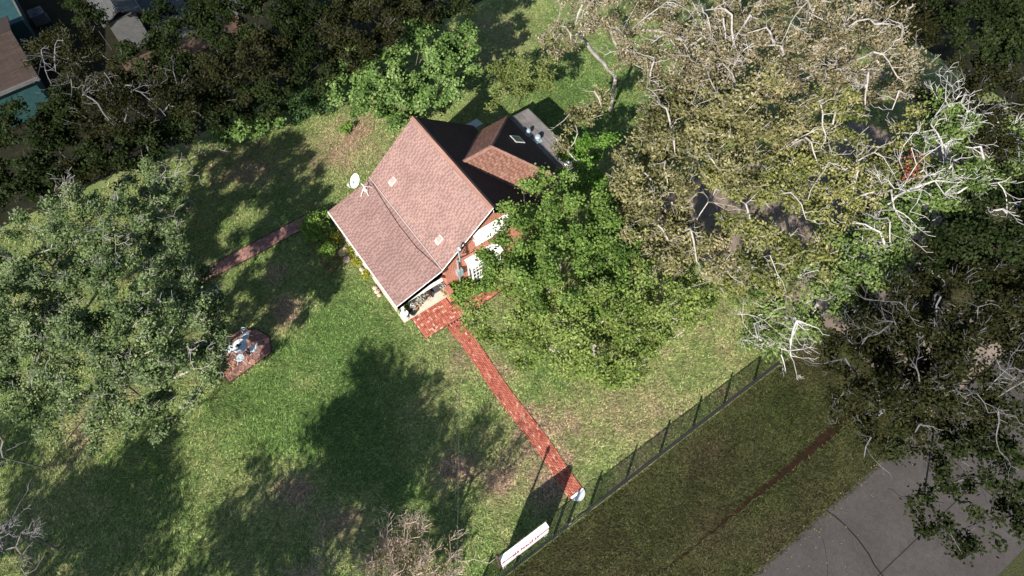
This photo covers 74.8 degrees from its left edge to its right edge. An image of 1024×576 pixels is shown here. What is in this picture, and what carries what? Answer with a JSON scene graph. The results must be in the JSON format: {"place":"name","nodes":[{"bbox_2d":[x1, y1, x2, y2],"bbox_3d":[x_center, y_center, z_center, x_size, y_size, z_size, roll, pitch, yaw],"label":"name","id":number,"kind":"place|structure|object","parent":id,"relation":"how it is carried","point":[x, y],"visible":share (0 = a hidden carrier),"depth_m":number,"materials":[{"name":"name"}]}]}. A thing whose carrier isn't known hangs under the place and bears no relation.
{"place":"outdoors","nodes":[
{"label":"outdoors","id":0,"kind":"place"},
{"bbox_2d":[0,0,50,129],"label":"neighbour house","id":1,"kind":"structure","parent":0,"point":[16,77],"depth_m":48.35,"materials":[{"name":"teal paint"}]},
{"bbox_2d":[136,0,245,39],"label":"tree","id":2,"kind":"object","parent":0,"point":[144,4],"depth_m":56.02,"materials":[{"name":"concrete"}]},
{"bbox_2d":[0,0,1023,575],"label":"lawn","id":3,"kind":"structure","parent":0,"point":[938,62],"depth_m":38.28,"materials":[{"name":"green plant"}]},
{"bbox_2d":[0,415,45,468],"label":"bare tree","id":4,"kind":"object","parent":3,"relation":"on","point":[1,451],"visible":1,"depth_m":33.85,"materials":[{"name":"grey plant"}]},
{"bbox_2d":[0,168,135,421],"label":"oak tree","id":5,"kind":"object","parent":3,"relation":"on","point":[30,280],"visible":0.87,"depth_m":34.83,"materials":[{"name":"green plant"}]},
{"bbox_2d":[229,330,269,379],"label":"flowers","id":6,"kind":"object","parent":3,"relation":"on","point":[247,349],"visible":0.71,"depth_m":39.87,"materials":[{"name":"plant"}]},
{"bbox_2d":[222,330,270,381],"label":"sitting area paving","id":7,"kind":"structure","parent":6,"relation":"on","point":[260,344],"depth_m":39.75,"materials":[{"name":"red brick"}]},
{"bbox_2d":[232,339,248,353],"bbox_3d":[-15.899,3.568,39.488,0.906,0.754,0.906,-32,64,-16],"label":"garden table","id":8,"kind":"object","parent":7,"relation":"on","point":[243,346],"visible":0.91,"depth_m":39.22,"materials":[{"name":"metal"}]},
{"bbox_2d":[234,354,247,365],"bbox_3d":[-15.868,4.076,39.051,0.570,0.992,0.631,-3,60,0],"label":"garden chair","id":9,"kind":"object","parent":7,"relation":"on","point":[239,357],"visible":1,"depth_m":39.12,"materials":[{"name":"metal"}]},
{"bbox_2d":[220,331,269,383],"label":"fallen leaves","id":10,"kind":"object","parent":7,"relation":"on","point":[233,367],"visible":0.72,"depth_m":39.34,"materials":[{"name":"brown plant"}]},
{"bbox_2d":[241,327,252,341],"bbox_3d":[-15.857,2.818,39.787,0.570,0.992,0.631,2,60,3],"label":"garden chair","id":11,"kind":"object","parent":7,"relation":"on","point":[245,336],"visible":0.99,"depth_m":39.81,"materials":[{"name":"metal"}]},
{"bbox_2d":[224,328,271,382],"bbox_3d":[-16.067,3.723,39.874,3.482,0.060,2.785,-39,66,-20],"label":"sitting area paving edging","id":12,"kind":"object","parent":7,"relation":"on","point":[259,360],"visible":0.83,"depth_m":39.72,"materials":[{"name":"brown brick"}]},
{"bbox_2d":[250,343,261,355],"bbox_3d":[-15.165,3.522,39.360,0.631,0.992,0.570,1,60,2],"label":"garden chair","id":13,"kind":"object","parent":7,"relation":"on","point":[253,348],"visible":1,"depth_m":39.38,"materials":[{"name":"metal"}]},
{"bbox_2d":[203,213,312,280],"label":"paved walk","id":14,"kind":"structure","parent":3,"relation":"on","point":[286,231],"depth_m":43.57,"materials":[{"name":"red brick"}]},
{"bbox_2d":[207,211,313,281],"bbox_3d":[-16.496,-2.708,43.653,8.380,0.056,1.080,-32,64,-16],"label":"paved walk edging","id":15,"kind":"object","parent":3,"relation":"on","point":[261,251],"visible":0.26,"depth_m":43.58,"materials":[{"name":"red brick"}]},
{"bbox_2d":[268,79,343,125],"bbox_3d":[-14.489,-12.693,47.448,5.286,3.633,3.868,7,60,6],"label":"shrub","id":16,"kind":"object","parent":3,"relation":"on","point":[312,101],"visible":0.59,"depth_m":46.60,"materials":[{"name":"green plant"}]},
{"bbox_2d":[276,525,350,575],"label":"bare tree","id":17,"kind":"object","parent":3,"relation":"on","point":[312,572],"visible":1,"depth_m":29.46,"materials":[{"name":"brown plant"}]},
{"bbox_2d":[309,219,354,273],"bbox_3d":[-11.937,-2.691,43.563,1.950,0.001,4.300,-32,64,-16],"label":"mulch bed","id":18,"kind":"object","parent":3,"relation":"on","point":[330,262],"visible":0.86,"depth_m":43.15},
{"bbox_2d":[296,207,329,235],"bbox_3d":[-12.922,-4.288,43.771,2.266,1.323,2.090,5,60,4],"label":"shrub","id":19,"kind":"object","parent":18,"relation":"on","point":[312,217],"visible":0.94,"depth_m":43.49,"materials":[{"name":"green plant"}]},
{"bbox_2d":[303,223,334,242],"bbox_3d":[-12.451,-3.472,43.401,1.802,1.110,1.679,8,60,6],"label":"shrub","id":20,"kind":"object","parent":18,"relation":"on","point":[319,234],"visible":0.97,"depth_m":43.22,"materials":[{"name":"green plant"}]},
{"bbox_2d":[315,238,337,259],"bbox_3d":[-11.822,-2.429,42.855,1.555,0.976,1.287,37,67,20],"label":"shrub","id":21,"kind":"object","parent":18,"relation":"on","point":[328,247],"visible":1,"depth_m":42.63,"materials":[{"name":"green plant"}]},
{"bbox_2d":[331,225,343,243],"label":"garden plant","id":22,"kind":"object","parent":18,"relation":"on","point":[335,237],"visible":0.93,"depth_m":43.32,"materials":[{"name":"green plant"}]},
{"bbox_2d":[337,247,347,255],"bbox_3d":[-10.917,-2.346,43.303,0.675,0.060,0.577,-32,64,-16],"label":"stepping stone","id":23,"kind":"object","parent":18,"relation":"on","point":[339,252],"visible":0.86,"depth_m":43.27,"materials":[{"name":"grey stone"}]},
{"bbox_2d":[340,244,354,256],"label":"garden plant","id":24,"kind":"object","parent":18,"relation":"on","point":[349,251],"visible":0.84,"depth_m":42.89,"materials":[{"name":"yellow plant"}]},
{"bbox_2d":[335,121,353,136],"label":"garden plant","id":25,"kind":"object","parent":3,"relation":"on","point":[344,128],"visible":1,"depth_m":48.20,"materials":[{"name":"green plant"}]},
{"bbox_2d":[349,256,362,266],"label":"garden plant","id":26,"kind":"object","parent":3,"relation":"on","point":[358,261],"visible":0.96,"depth_m":42.51,"materials":[{"name":"yellow plant"}]},
{"bbox_2d":[359,269,371,282],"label":"garden plant","id":27,"kind":"object","parent":3,"relation":"on","point":[365,275],"visible":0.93,"depth_m":42.06,"materials":[{"name":"yellow plant"}]},
{"bbox_2d":[313,0,438,73],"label":"woodland tree","id":28,"kind":"object","parent":3,"relation":"on","point":[361,12],"visible":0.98,"depth_m":41.55,"materials":[{"name":"green plant"}]},
{"bbox_2d":[395,0,480,36],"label":"woodland tree","id":29,"kind":"object","parent":3,"relation":"on","point":[451,12],"visible":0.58,"depth_m":44.48,"materials":[{"name":"green plant"}]},
{"bbox_2d":[328,108,574,322],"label":"brick house","id":30,"kind":"structure","parent":3,"relation":"on","point":[416,220],"depth_m":40.16,"materials":[{"name":"red brick"}]},
{"bbox_2d":[347,174,368,195],"bbox_3d":[-9.397,-6.309,41.444,1.260,1.295,0.879,6,60,5],"label":"satellite dish","id":31,"kind":"object","parent":30,"relation":"on","point":[354,182],"visible":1,"depth_m":41.38,"materials":[{"name":"white paint"}]},
{"bbox_2d":[396,303,411,316],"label":"garden plant","id":32,"kind":"object","parent":30,"relation":"on","point":[406,306],"visible":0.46,"depth_m":40.59,"materials":[{"name":"green plant"}]},
{"bbox_2d":[400,310,408,320],"bbox_3d":[-6.433,1.680,40.339,0.480,0.660,0.473,-32,64,-16],"label":"garden urn","id":33,"kind":"object","parent":30,"relation":"on","point":[405,316],"visible":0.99,"depth_m":40.11,"materials":[{"name":"white paint"}]},
{"bbox_2d":[429,277,441,296],"bbox_3d":[-4.678,-0.053,41.191,0.960,0.875,0.590,-32,64,-16],"label":"glider bench","id":34,"kind":"object","parent":30,"relation":"on","point":[435,289],"visible":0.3,"depth_m":41.14,"materials":[{"name":"white paint"}]},
{"bbox_2d":[457,250,460,555],"bbox_3d":[-2.417,7.870,29.697,0.018,3.119,24.950,-2,60,0],"label":"power cable","id":35,"kind":"object","parent":30,"relation":"attached to","point":[458,451],"visible":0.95,"depth_m":30.56,"materials":[{"name":"black rubber"}]},
{"bbox_2d":[465,244,502,281],"bbox_3d":[-1.651,-1.394,41.135,2.340,2.500,0.690,-32,64,-16],"label":"bay window","id":36,"kind":"structure","parent":30,"relation":"in","point":[472,265],"depth_m":40.40,"materials":[{"name":"white paint"}]},
{"bbox_2d":[473,214,507,245],"bbox_3d":[-1.065,-3.286,39.118,2.650,1.370,0.447,-32,64,-16],"label":"upper window","id":37,"kind":"structure","parent":30,"relation":"in","point":[480,236],"depth_m":38.69,"materials":[{"name":"white paint"}]},
{"bbox_2d":[411,289,500,338],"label":"brick patio","id":38,"kind":"structure","parent":3,"relation":"on","point":[435,313],"depth_m":40.78,"materials":[{"name":"red brick"}]},
{"bbox_2d":[495,554,501,570],"bbox_3d":[-0.618,12.978,31.591,0.200,4.400,0.200,-32,64,-16],"label":"slim pole","id":39,"kind":"object","parent":3,"relation":"on","point":[497,556],"visible":1,"depth_m":30.92,"materials":[{"name":"brown wood"}]},
{"bbox_2d":[0,0,1012,575],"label":"leaf litter","id":40,"kind":"object","parent":3,"relation":"on","point":[508,374],"visible":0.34,"depth_m":40.13,"materials":[{"name":"brown plant"}]},
{"bbox_2d":[499,522,548,568],"bbox_3d":[0.607,12.680,32.868,2.772,2.450,0.294,-32,64,-16],"label":"street banner sign","id":41,"kind":"object","parent":3,"relation":"on","point":[523,545],"visible":0.99,"depth_m":32.01,"materials":[{"name":"white fabric"}]},
{"bbox_2d":[471,163,655,320],"bbox_3d":[2.197,-0.927,36.342,9.055,10.261,10.301,-32,64,-16],"label":"broadleaf tree","id":42,"kind":"object","parent":3,"relation":"on","point":[549,217],"visible":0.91,"depth_m":33.25,"materials":[{"name":"green plant"}]},
{"bbox_2d":[456,239,726,393],"bbox_3d":[4.180,2.515,34.543,13.976,9.828,6.975,-5,60,-2],"label":"broadleaf tree","id":43,"kind":"object","parent":3,"relation":"on","point":[638,308],"visible":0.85,"depth_m":32.80,"materials":[{"name":"green plant"}]},
{"bbox_2d":[555,128,638,215],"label":"broadleaf tree","id":44,"kind":"object","parent":3,"relation":"on","point":[593,179],"visible":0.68,"depth_m":40.23,"materials":[{"name":"green plant"}]},
{"bbox_2d":[500,189,1004,575],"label":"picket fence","id":45,"kind":"object","parent":3,"relation":"on","point":[680,438],"visible":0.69,"depth_m":35.62,"materials":[{"name":"black metal"}]},
{"bbox_2d":[567,507,588,527],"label":"garden gate","id":46,"kind":"structure","parent":45,"relation":"attached to","point":[578,518],"depth_m":33.92,"materials":[{"name":"grey metal"}]},
{"bbox_2d":[580,0,1004,231],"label":"back lawn grass","id":47,"kind":"structure","parent":3,"relation":"on","point":[880,121],"depth_m":51.24,"materials":[{"name":"plant"}]},
{"label":"bay window bed","id":48,"kind":"structure","parent":3,"relation":"on","visible":0},
{"bbox_2d":[442,279,471,308],"bbox_3d":[-3.337,0.284,40.868,1.671,1.335,1.847,-32,64,-16],"label":"shrub","id":49,"kind":"object","parent":48,"relation":"on","point":[457,294],"visible":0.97,"depth_m":40.59,"materials":[{"name":"green plant"}]},
{"bbox_2d":[459,276,477,299],"bbox_3d":[-2.578,-0.020,41.103,1.399,1.218,1.759,-32,64,-16],"label":"garden plant","id":50,"kind":"object","parent":48,"relation":"on","point":[471,284],"visible":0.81,"depth_m":40.79,"materials":[{"name":"green plant"}]},
{"bbox_2d":[0,0,1023,569],"bbox_3d":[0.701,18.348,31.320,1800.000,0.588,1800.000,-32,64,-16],"label":"ground","id":51,"kind":"structure","parent":0,"point":[54,10],"depth_m":52.44,"materials":[{"name":"green plant"}]},
{"bbox_2d":[0,480,58,575],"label":"bare tree","id":52,"kind":"object","parent":51,"relation":"on","point":[34,531],"visible":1,"depth_m":28.53,"materials":[{"name":"grey plant"}]},
{"bbox_2d":[27,6,50,26],"bbox_3d":[-39.040,-22.416,55.223,1.200,0.885,1.200,-32,64,-16],"label":"air conditioner","id":53,"kind":"object","parent":51,"relation":"on","point":[38,15],"visible":1,"depth_m":54.95,"materials":[{"name":"grey metal"}]},
{"bbox_2d":[0,82,85,170],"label":"woodland tree","id":54,"kind":"object","parent":51,"relation":"on","point":[49,108],"visible":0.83,"depth_m":40.36,"materials":[{"name":"green plant"}]},
{"bbox_2d":[0,128,100,227],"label":"woodland tree","id":55,"kind":"object","parent":51,"relation":"on","point":[34,169],"visible":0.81,"depth_m":39.53,"materials":[{"name":"green plant"}]},
{"bbox_2d":[17,14,132,108],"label":"woodland tree","id":56,"kind":"object","parent":51,"relation":"on","point":[76,72],"visible":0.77,"depth_m":43.08,"materials":[{"name":"green plant"}]},
{"bbox_2d":[57,0,114,49],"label":"woodland tree","id":57,"kind":"object","parent":51,"relation":"on","point":[85,10],"visible":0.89,"depth_m":47.44,"materials":[{"name":"green plant"}]},
{"bbox_2d":[33,65,146,198],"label":"woodland tree","id":58,"kind":"object","parent":51,"relation":"on","point":[124,77],"visible":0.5,"depth_m":41.33,"materials":[{"name":"green plant"}]},
{"bbox_2d":[87,0,148,46],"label":"pale outbuilding","id":59,"kind":"structure","parent":51,"relation":"on","point":[125,23],"depth_m":51.78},
{"bbox_2d":[10,247,236,459],"bbox_3d":[-19.511,3.930,34.419,11.946,9.504,9.611,-32,64,-16],"label":"oak tree","id":60,"kind":"object","parent":51,"relation":"on","point":[117,367],"visible":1,"depth_m":32.67,"materials":[{"name":"green plant"}]},
{"bbox_2d":[67,115,180,192],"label":"woodland tree","id":61,"kind":"object","parent":51,"relation":"on","point":[149,140],"visible":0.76,"depth_m":40.60,"materials":[{"name":"green plant"}]},
{"bbox_2d":[63,55,202,149],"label":"woodland tree","id":62,"kind":"object","parent":51,"relation":"on","point":[121,96],"visible":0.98,"depth_m":40.54,"materials":[{"name":"green plant"}]},
{"bbox_2d":[70,149,219,321],"bbox_3d":[-19.941,-2.474,38.563,7.434,8.845,12.305,-32,64,-16],"label":"oak tree","id":63,"kind":"object","parent":51,"relation":"on","point":[149,227],"visible":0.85,"depth_m":35.94,"materials":[{"name":"green plant"}]},
{"bbox_2d":[111,19,226,95],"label":"woodland tree","id":64,"kind":"object","parent":51,"relation":"on","point":[163,43],"visible":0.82,"depth_m":42.44,"materials":[{"name":"green plant"}]},
{"bbox_2d":[131,131,229,175],"bbox_3d":[-22.055,-8.595,45.086,6.394,3.863,3.419,-32,64,-16],"label":"shrub","id":65,"kind":"object","parent":51,"relation":"on","point":[196,153],"visible":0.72,"depth_m":44.77,"materials":[{"name":"green plant"}]},
{"bbox_2d":[122,15,242,75],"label":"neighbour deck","id":66,"kind":"structure","parent":51,"relation":"on","point":[198,46],"depth_m":53.48,"materials":[{"name":"wood"}]},
{"bbox_2d":[136,0,264,55],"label":"woodland tree","id":67,"kind":"object","parent":51,"relation":"on","point":[204,22],"visible":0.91,"depth_m":43.40,"materials":[{"name":"green plant"}]},
{"bbox_2d":[159,73,264,144],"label":"woodland tree","id":68,"kind":"object","parent":51,"relation":"on","point":[221,120],"visible":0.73,"depth_m":42.55,"materials":[{"name":"green plant"}]},
{"bbox_2d":[186,24,294,114],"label":"woodland tree","id":69,"kind":"object","parent":51,"relation":"on","point":[215,66],"visible":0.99,"depth_m":41.58,"materials":[{"name":"green plant"}]},
{"bbox_2d":[206,104,286,151],"bbox_3d":[-17.933,-10.530,46.241,5.185,3.661,2.653,-24,62,-12],"label":"shrub","id":70,"kind":"object","parent":51,"relation":"on","point":[240,133],"visible":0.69,"depth_m":45.26,"materials":[{"name":"green plant"}]},
{"bbox_2d":[228,0,335,56],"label":"woodland tree","id":71,"kind":"object","parent":51,"relation":"on","point":[282,21],"visible":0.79,"depth_m":43.38,"materials":[{"name":"green plant"}]},
{"bbox_2d":[249,26,345,120],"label":"woodland tree","id":72,"kind":"object","parent":51,"relation":"on","point":[265,89],"visible":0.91,"depth_m":42.77,"materials":[{"name":"green plant"}]},
{"bbox_2d":[322,15,483,136],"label":"broadleaf tree","id":73,"kind":"object","parent":51,"relation":"on","point":[392,83],"visible":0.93,"depth_m":43.92,"materials":[{"name":"green plant"}]},
{"bbox_2d":[334,505,494,575],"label":"bare tree","id":74,"kind":"object","parent":51,"relation":"on","point":[396,559],"visible":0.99,"depth_m":29.76,"materials":[{"name":"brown plant"}]},
{"bbox_2d":[482,50,558,112],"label":"broadleaf tree","id":75,"kind":"object","parent":51,"relation":"on","point":[521,71],"visible":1,"depth_m":45.04,"materials":[{"name":"green plant"}]},
{"bbox_2d":[527,0,707,112],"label":"pecan tree","id":76,"kind":"object","parent":51,"relation":"on","point":[626,53],"visible":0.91,"depth_m":38.16,"materials":[{"name":"beige plant"}]},
{"bbox_2d":[545,82,746,290],"bbox_3d":[6.520,-4.030,37.827,6.780,10.671,16.243,-22,61,-11],"label":"pecan tree","id":77,"kind":"object","parent":51,"relation":"on","point":[682,235],"visible":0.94,"depth_m":33.20,"materials":[{"name":"green plant"}]},
{"bbox_2d":[639,0,810,138],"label":"pecan tree","id":78,"kind":"object","parent":51,"relation":"on","point":[728,24],"visible":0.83,"depth_m":34.40,"materials":[{"name":"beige plant"}]},
{"bbox_2d":[608,51,854,208],"bbox_3d":[10.761,-5.566,36.807,11.408,13.813,8.307,7,60,5],"label":"pecan tree","id":79,"kind":"object","parent":51,"relation":"on","point":[748,121],"visible":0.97,"depth_m":32.67,"materials":[{"name":"green plant"}]},
{"bbox_2d":[696,122,832,303],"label":"pecan tree","id":80,"kind":"object","parent":51,"relation":"on","point":[757,235],"visible":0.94,"depth_m":32.69,"materials":[{"name":"green plant"}]},
{"bbox_2d":[508,197,1023,575],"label":"verge","id":81,"kind":"structure","parent":51,"relation":"on","point":[1001,213],"depth_m":35.39,"materials":[{"name":"green plant"}]},
{"bbox_2d":[655,410,855,575],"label":"ditch","id":82,"kind":"object","parent":81,"relation":"in","point":[823,438],"visible":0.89,"depth_m":35.73,"materials":[{"name":"red soil"}]},
{"bbox_2d":[796,298,1023,479],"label":"oak tree","id":83,"kind":"object","parent":81,"relation":"on","point":[929,389],"visible":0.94,"depth_m":28.76,"materials":[{"name":"green plant"}]},
{"bbox_2d":[913,162,1023,298],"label":"oak tree","id":84,"kind":"object","parent":81,"relation":"on","point":[987,233],"visible":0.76,"depth_m":31.33,"materials":[{"name":"green plant"}]},
{"bbox_2d":[730,275,831,379],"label":"dead tree","id":85,"kind":"object","parent":51,"relation":"on","point":[756,335],"visible":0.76,"depth_m":33.97,"materials":[{"name":"grey wood"}]},
{"bbox_2d":[735,0,940,145],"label":"pecan tree","id":86,"kind":"object","parent":51,"relation":"on","point":[836,70],"visible":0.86,"depth_m":33.57,"materials":[{"name":"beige plant"}]},
{"bbox_2d":[729,183,946,374],"bbox_3d":[17.333,-0.213,35.944,11.976,9.642,6.907,-22,62,-11],"label":"white barked tree","id":87,"kind":"object","parent":51,"relation":"on","point":[851,266],"visible":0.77,"depth_m":33.36,"materials":[{"name":"green plant"}]},
{"bbox_2d":[790,60,959,287],"bbox_3d":[17.971,-3.828,36.226,8.754,12.791,10.563,4,60,4],"label":"pecan tree","id":88,"kind":"object","parent":51,"relation":"on","point":[844,185],"visible":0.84,"depth_m":33.20,"materials":[{"name":"green plant"}]},
{"bbox_2d":[857,0,961,62],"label":"oak tree","id":89,"kind":"object","parent":51,"relation":"on","point":[929,26],"visible":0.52,"depth_m":39.43,"materials":[{"name":"green plant"}]},
{"bbox_2d":[891,147,928,183],"bbox_3d":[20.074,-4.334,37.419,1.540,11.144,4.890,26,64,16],"label":"flowering shrub","id":90,"kind":"object","parent":51,"relation":"on","point":[915,169],"visible":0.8,"depth_m":32.26,"materials":[{"name":"pink plant"}]},
{"bbox_2d":[863,120,979,236],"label":"dead tree","id":91,"kind":"object","parent":51,"relation":"on","point":[903,185],"visible":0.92,"depth_m":31.21,"materials":[{"name":"grey wood"}]},
{"bbox_2d":[820,213,1023,381],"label":"oak tree","id":92,"kind":"object","parent":51,"relation":"on","point":[1009,302],"visible":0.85,"depth_m":30.38,"materials":[{"name":"green plant"}]},
{"bbox_2d":[888,62,977,187],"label":"dead tree","id":93,"kind":"object","parent":51,"relation":"on","point":[964,127],"visible":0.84,"depth_m":32.81,"materials":[{"name":"grey wood"}]},
{"bbox_2d":[867,84,1023,243],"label":"white barked tree","id":94,"kind":"object","parent":51,"relation":"on","point":[950,130],"visible":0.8,"depth_m":33.23,"materials":[{"name":"green plant"}]},
{"bbox_2d":[883,376,1023,566],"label":"oak tree","id":95,"kind":"object","parent":51,"relation":"on","point":[1008,446],"visible":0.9,"depth_m":27.95,"materials":[{"name":"green plant"}]},
{"bbox_2d":[906,51,1023,180],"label":"oak tree","id":96,"kind":"object","parent":51,"relation":"on","point":[995,109],"visible":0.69,"depth_m":35.01,"materials":[{"name":"green plant"}]},
{"bbox_2d":[925,0,1023,96],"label":"oak tree","id":97,"kind":"object","parent":51,"relation":"on","point":[998,40],"visible":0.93,"depth_m":36.81,"materials":[{"name":"green plant"}]},
{"bbox_2d":[998,549,1023,575],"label":"verge","id":98,"kind":"structure","parent":51,"relation":"on","point":[1015,567],"depth_m":33.09,"materials":[{"name":"green plant"}]},
{"bbox_2d":[447,318,581,499],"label":"brick path","id":99,"kind":"structure","parent":0,"point":[501,383],"depth_m":37.60,"materials":[{"name":"red brick"}]},
{"bbox_2d":[571,488,584,500],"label":"threshold slab","id":100,"kind":"structure","parent":99,"relation":"on","point":[579,495],"depth_m":35.17,"materials":[{"name":"white paint"}]},
{"bbox_2d":[655,121,1004,416],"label":"driveway","id":101,"kind":"structure","parent":0,"point":[776,209],"depth_m":44.15,"materials":[{"name":"grey concrete"}]},
{"bbox_2d":[752,338,1023,575],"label":"road","id":102,"kind":"structure","parent":0,"point":[886,537],"depth_m":33.99,"materials":[{"name":"grey asphalt"}]},
{"bbox_2d":[822,357,1022,575],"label":"road joints","id":103,"kind":"object","parent":102,"relation":"on","point":[913,541],"visible":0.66,"depth_m":34.02,"materials":[{"name":"black asphalt"}]},
{"bbox_3d":[-5.853,1.240,40.816,0.310,0.250,0.302,-32,64,-16],"label":"flower pot","id":104,"kind":"object","parent":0,"visible":0},
{"bbox_2d":[408,301,416,310],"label":"flowering plant","id":105,"kind":"object","parent":104,"relation":"in","point":[413,305],"visible":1,"depth_m":40.45,"materials":[{"name":"white plant"}]},
{"bbox_3d":[-5.667,1.017,40.942,0.310,0.250,0.302,-32,64,-16],"label":"flower pot","id":106,"kind":"object","parent":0,"visible":0},
{"bbox_2d":[415,297,423,305],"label":"flowering plant","id":107,"kind":"object","parent":106,"relation":"in","point":[420,299],"visible":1,"depth_m":40.58,"materials":[{"name":"white plant"}]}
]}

